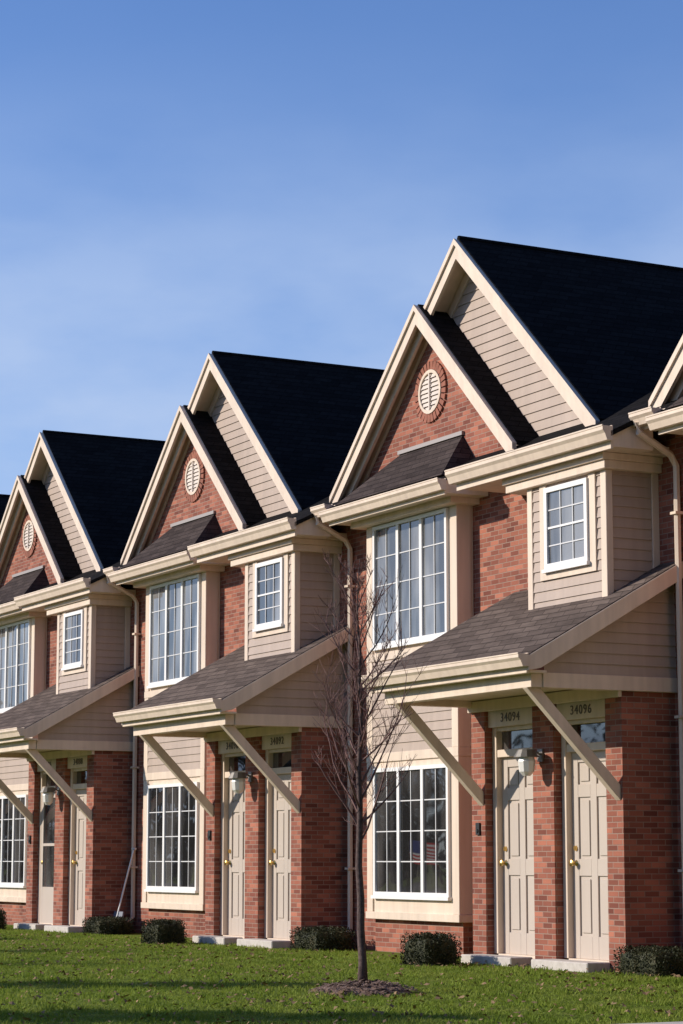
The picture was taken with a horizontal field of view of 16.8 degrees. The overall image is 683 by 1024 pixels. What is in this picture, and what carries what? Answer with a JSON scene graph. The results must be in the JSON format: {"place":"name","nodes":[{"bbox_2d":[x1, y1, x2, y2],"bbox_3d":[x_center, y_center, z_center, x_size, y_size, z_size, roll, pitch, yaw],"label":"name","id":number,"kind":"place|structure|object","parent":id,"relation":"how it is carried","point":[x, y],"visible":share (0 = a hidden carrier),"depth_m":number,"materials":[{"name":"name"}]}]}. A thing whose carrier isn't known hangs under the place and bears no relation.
{"place":"outdoors","nodes":[
{"label":"outdoors","id":0,"kind":"place"},
{"bbox_2d":[0,924,682,1023],"bbox_3d":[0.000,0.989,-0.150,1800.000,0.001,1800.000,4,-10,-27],"label":"ground","id":1,"kind":"structure","parent":0,"point":[352,1003],"depth_m":18.16,"materials":[{"name":"green plant"}]},
{"bbox_2d":[0,908,6,929],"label":"boxwood shrub","id":2,"kind":"object","parent":1,"relation":"on","point":[2,922],"visible":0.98,"depth_m":33.85,"materials":[{"name":"green plant"}]},
{"bbox_2d":[0,494,9,523],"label":"townhouse","id":3,"kind":"structure","parent":1,"relation":"on","point":[4,499],"depth_m":43.21,"materials":[{"name":"brick"}]},
{"bbox_2d":[0,430,165,932],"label":"townhouse","id":4,"kind":"structure","parent":1,"relation":"on","point":[67,627],"depth_m":34.49,"materials":[{"name":"red brick"}]},
{"bbox_2d":[0,794,27,887],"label":"window","id":5,"kind":"structure","parent":4,"relation":"in","point":[13,825],"depth_m":36.50,"materials":[{"name":"white paint"}]},
{"bbox_2d":[0,619,31,713],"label":"window","id":6,"kind":"structure","parent":4,"relation":"in","point":[15,638],"depth_m":37.02,"materials":[{"name":"glass"}]},
{"bbox_2d":[39,793,54,923],"bbox_3d":[-4.320,5.119,34.238,0.030,1.940,0.740,4,-10,-27],"label":"storm door","id":7,"kind":"structure","parent":4,"relation":"in","point":[48,811],"depth_m":34.32,"materials":[{"name":"beige paint"}]},
{"bbox_2d":[46,774,55,785],"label":"transom window","id":8,"kind":"structure","parent":4,"relation":"in","point":[49,782],"depth_m":34.64,"materials":[{"name":"clear glass"}]},
{"bbox_2d":[61,609,83,670],"bbox_3d":[-3.916,1.871,33.647,0.054,0.835,0.790,4,-10,-27],"label":"window","id":9,"kind":"structure","parent":4,"relation":"in","point":[73,621],"depth_m":33.67,"materials":[{"name":"glass"}]},
{"bbox_2d":[72,789,86,924],"bbox_3d":[-3.702,4.954,33.146,0.127,1.940,0.732,4,-10,-27],"label":"door","id":10,"kind":"structure","parent":4,"relation":"in","point":[80,845],"depth_m":33.29,"materials":[{"name":"beige paint"}]},
{"bbox_2d":[77,771,86,783],"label":"transom window","id":11,"kind":"structure","parent":4,"relation":"in","point":[81,775],"depth_m":33.46,"materials":[{"name":"clear glass"}]},
{"bbox_2d":[82,916,135,934],"bbox_3d":[-3.250,5.727,32.006,0.620,0.256,0.751,4,-10,-27],"label":"boxwood shrub","id":12,"kind":"object","parent":1,"relation":"on","point":[111,925],"visible":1,"depth_m":31.78,"materials":[{"name":"green plant"}]},
{"bbox_2d":[113,848,135,917],"bbox_3d":[-3.049,5.317,32.414,0.269,1.182,0.320,4,-10,-27],"label":"snow shovel","id":13,"kind":"object","parent":1,"relation":"on","point":[118,913],"visible":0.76,"depth_m":32.40,"materials":[{"name":"grey metal"}]},
{"bbox_2d":[141,918,187,943],"bbox_3d":[-2.168,5.124,28.220,0.489,0.315,0.556,4,-10,-27],"label":"boxwood shrub","id":14,"kind":"object","parent":1,"relation":"on","point":[164,931],"visible":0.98,"depth_m":28.05,"materials":[{"name":"green plant"}]},
{"bbox_2d":[103,351,384,948],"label":"townhouse","id":15,"kind":"structure","parent":1,"relation":"on","point":[239,824],"depth_m":29.15,"materials":[{"name":"red brick"}]},
{"bbox_2d":[144,782,198,892],"bbox_3d":[-2.286,4.377,30.986,0.054,1.445,1.720,4,-10,-27],"label":"window","id":16,"kind":"structure","parent":15,"relation":"in","point":[172,841],"depth_m":31.00,"materials":[{"name":"white paint"}]},
{"bbox_2d":[146,574,200,688],"bbox_3d":[-2.286,1.638,31.400,0.054,1.425,1.720,4,-10,-27],"label":"window","id":17,"kind":"structure","parent":15,"relation":"in","point":[175,605],"depth_m":31.41,"materials":[{"name":"glass"}]},
{"bbox_2d":[224,779,244,935],"bbox_3d":[-1.253,4.253,28.515,0.127,1.940,0.742,4,-10,-27],"label":"door","id":18,"kind":"structure","parent":15,"relation":"in","point":[236,822],"depth_m":28.62,"materials":[{"name":"beige paint"}]},
{"bbox_2d":[229,756,245,771],"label":"transom window","id":19,"kind":"structure","parent":15,"relation":"in","point":[235,763],"depth_m":28.81,"materials":[{"name":"clear glass"}]},
{"bbox_2d":[252,557,283,631],"bbox_3d":[-0.882,1.003,27.907,0.054,0.835,0.790,4,-10,-27],"label":"window","id":20,"kind":"structure","parent":15,"relation":"in","point":[269,575],"depth_m":27.93,"materials":[{"name":"glass"}]},
{"bbox_2d":[269,773,290,938],"bbox_3d":[-0.667,4.085,27.406,0.127,1.940,0.732,4,-10,-27],"label":"door","id":21,"kind":"structure","parent":15,"relation":"in","point":[281,890],"depth_m":27.51,"materials":[{"name":"beige paint"}]},
{"bbox_2d":[273,752,290,767],"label":"transom window","id":22,"kind":"structure","parent":15,"relation":"in","point":[283,759],"depth_m":27.69,"materials":[{"name":"clear glass"}]},
{"bbox_2d":[289,925,356,950],"bbox_3d":[-0.213,4.846,26.268,0.617,0.281,0.751,4,-10,-27],"label":"boxwood shrub","id":23,"kind":"object","parent":1,"relation":"on","point":[337,938],"visible":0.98,"depth_m":26.05,"materials":[{"name":"green plant"}]},
{"bbox_2d":[0,933,681,1023],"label":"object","id":24,"kind":"object","parent":1,"relation":"on","point":[332,999],"visible":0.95,"depth_m":18.58,"materials":[{"name":"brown plant"}]},
{"bbox_2d":[308,979,420,995],"bbox_3d":[0.175,3.634,17.669,0.880,0.119,0.871,4,-10,-27],"label":"mulch bed","id":25,"kind":"object","parent":1,"relation":"on","point":[371,987],"visible":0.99,"depth_m":17.47,"materials":[{"name":"brown wood"}]},
{"bbox_2d":[310,548,429,980],"bbox_3d":[0.174,2.002,18.046,1.040,3.444,1.022,4,-10,-27],"label":"young tree","id":26,"kind":"object","parent":25,"relation":"on","point":[360,836],"visible":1,"depth_m":18.01,"materials":[{"name":"brown plant"}]},
{"bbox_2d":[400,931,461,965],"bbox_3d":[0.864,4.248,22.483,0.492,0.331,0.555,4,-10,-27],"label":"boxwood shrub","id":27,"kind":"object","parent":1,"relation":"on","point":[427,948],"visible":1,"depth_m":22.32,"materials":[{"name":"green plant"}]},
{"bbox_2d":[310,236,682,972],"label":"townhouse","id":28,"kind":"structure","parent":1,"relation":"on","point":[500,502],"depth_m":23.32,"materials":[{"name":"red brick"}]},
{"bbox_2d":[370,508,448,650],"bbox_3d":[0.749,0.769,25.661,0.054,1.425,1.720,4,-10,-27],"label":"window","id":29,"kind":"structure","parent":28,"relation":"in","point":[419,543],"depth_m":25.61,"materials":[{"name":"glass"}]},
{"bbox_2d":[371,764,451,900],"bbox_3d":[0.749,3.508,25.247,0.054,1.445,1.720,4,-10,-27],"label":"window","id":30,"kind":"structure","parent":28,"relation":"in","point":[412,828],"depth_m":25.20,"materials":[{"name":"white paint"}]},
{"bbox_2d":[502,729,531,749],"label":"transom window","id":31,"kind":"structure","parent":28,"relation":"in","point":[516,739],"depth_m":23.03,"materials":[{"name":"clear glass"}]},
{"bbox_2d":[499,757,534,954],"bbox_3d":[1.782,3.385,22.776,0.127,1.940,0.742,4,-10,-27],"label":"door","id":32,"kind":"structure","parent":28,"relation":"in","point":[517,862],"depth_m":22.85,"materials":[{"name":"beige paint"}]},
{"bbox_2d":[542,477,590,573],"bbox_3d":[2.153,0.135,22.168,0.054,0.835,0.790,4,-10,-27],"label":"window","id":33,"kind":"structure","parent":28,"relation":"in","point":[566,513],"depth_m":22.18,"materials":[{"name":"glass"}]},
{"bbox_2d":[571,722,604,742],"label":"transom window","id":34,"kind":"structure","parent":28,"relation":"in","point":[592,732],"depth_m":21.86,"materials":[{"name":"clear glass"}]},
{"bbox_2d":[569,750,608,959],"bbox_3d":[2.368,3.217,21.667,0.127,1.940,0.732,4,-10,-27],"label":"door","id":35,"kind":"structure","parent":28,"relation":"in","point":[589,808],"depth_m":21.73,"materials":[{"name":"beige paint"}]},
{"bbox_2d":[613,944,682,976],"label":"boxwood shrub","id":36,"kind":"object","parent":1,"relation":"on","point":[652,960],"visible":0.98,"depth_m":20.29,"materials":[{"name":"green plant"}]},
{"bbox_2d":[628,335,682,949],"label":"townhouse","id":37,"kind":"structure","parent":1,"relation":"on","point":[661,413],"depth_m":21.40,"materials":[{"name":"red brick"}]},
{"bbox_2d":[0,0,682,494],"label":"sky","id":38,"kind":"structure","parent":0,"point":[182,182],"materials":[{"name":"blue"}]},
{"bbox_2d":[629,1021,682,1023],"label":"pavement","id":39,"kind":"structure","parent":0,"point":[681,1022],"depth_m":14.07,"materials":[{"name":"concrete"}]}
]}

